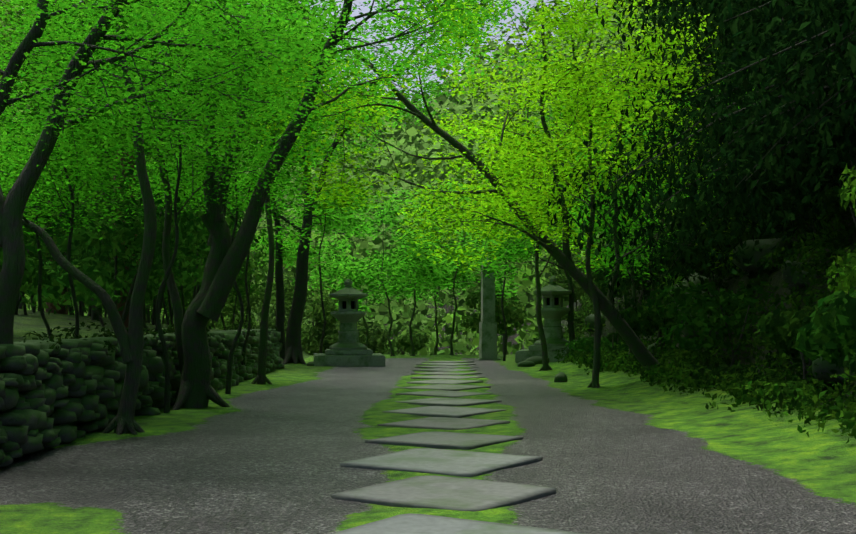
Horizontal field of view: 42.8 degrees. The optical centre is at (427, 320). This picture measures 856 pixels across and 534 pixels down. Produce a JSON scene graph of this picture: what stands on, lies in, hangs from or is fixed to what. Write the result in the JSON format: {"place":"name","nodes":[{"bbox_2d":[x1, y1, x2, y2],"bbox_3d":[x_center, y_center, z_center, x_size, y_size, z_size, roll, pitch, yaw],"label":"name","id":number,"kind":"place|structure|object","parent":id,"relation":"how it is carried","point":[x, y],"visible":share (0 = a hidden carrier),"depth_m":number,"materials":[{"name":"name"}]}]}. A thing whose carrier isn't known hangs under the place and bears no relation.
{"place":"outdoors","nodes":[
{"label":"outdoors","id":0,"kind":"place"},
{"bbox_2d":[94,0,596,115],"label":"sky","id":1,"kind":"structure","parent":0,"point":[365,9],"materials":[{"name":"white"}]},
{"bbox_2d":[0,7,855,533],"bbox_3d":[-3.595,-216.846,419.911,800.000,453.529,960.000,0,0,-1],"label":"ground","id":2,"kind":"structure","parent":0,"point":[620,453],"depth_m":11.45,"materials":[{"name":"grey gravel"}]},
{"bbox_2d":[46,5,139,327],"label":"cedar tree trunks","id":3,"kind":"object","parent":2,"relation":"on","point":[63,310],"depth_m":25.13,"materials":[{"name":"brown plant"}]},
{"bbox_2d":[0,328,284,467],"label":"dry stone wall","id":4,"kind":"structure","parent":2,"relation":"on","point":[69,390],"depth_m":13.43,"materials":[{"name":"grey stone"}]},
{"bbox_2d":[313,279,384,366],"bbox_3d":[-2.583,0.084,35.403,2.291,2.853,2.262,0,0,-6],"label":"stone lantern","id":5,"kind":"object","parent":2,"relation":"on","point":[347,349],"visible":0.96,"depth_m":34.91,"materials":[{"name":"grey stone"}]},
{"bbox_2d":[0,0,758,434],"bbox_3d":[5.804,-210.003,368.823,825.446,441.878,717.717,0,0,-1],"label":"maple tree","id":6,"kind":"object","parent":2,"relation":"on","point":[224,262],"depth_m":18.04,"materials":[{"name":"green plant"}]},
{"bbox_2d":[0,0,783,354],"bbox_3d":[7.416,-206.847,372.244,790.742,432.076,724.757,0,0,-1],"label":"maple tree leaves","id":7,"kind":"object","parent":2,"relation":"on","point":[302,66],"visible":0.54,"depth_m":22.33,"materials":[{"name":"green plant"}]},
{"bbox_2d":[0,6,855,442],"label":"shrubs","id":8,"kind":"object","parent":2,"relation":"on","point":[810,347],"visible":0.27,"depth_m":20.71,"materials":[{"name":"green plant"}]},
{"bbox_2d":[0,0,855,412],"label":"tree trunks","id":9,"kind":"object","parent":2,"relation":"on","point":[290,350],"visible":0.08,"depth_m":23.99,"materials":[{"name":"black plant"}]},
{"bbox_2d":[331,361,586,533],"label":"path slabs","id":10,"kind":"structure","parent":2,"relation":"on","point":[449,493],"depth_m":10.63,"materials":[{"name":"stone"}]},
{"bbox_2d":[475,258,500,359],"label":"stone pillar","id":11,"kind":"structure","parent":2,"relation":"on","point":[487,337],"depth_m":39.71,"materials":[{"name":"grey stone"}]},
{"bbox_2d":[515,276,583,362],"bbox_3d":[4.117,-0.037,35.969,2.275,2.853,2.264,0,0,11],"label":"stone lantern","id":12,"kind":"object","parent":2,"relation":"on","point":[553,310],"visible":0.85,"depth_m":35.59,"materials":[{"name":"grey stone"}]},
{"bbox_2d":[307,238,854,383],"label":"rocks","id":13,"kind":"object","parent":2,"relation":"on","point":[824,367],"visible":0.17,"depth_m":21.39,"materials":[{"name":"grey stone"}]},
{"bbox_2d":[540,0,855,339],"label":"tree foliage","id":14,"kind":"object","parent":2,"relation":"on","point":[808,50],"visible":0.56,"depth_m":18.15,"materials":[{"name":"green plant"}]}
]}

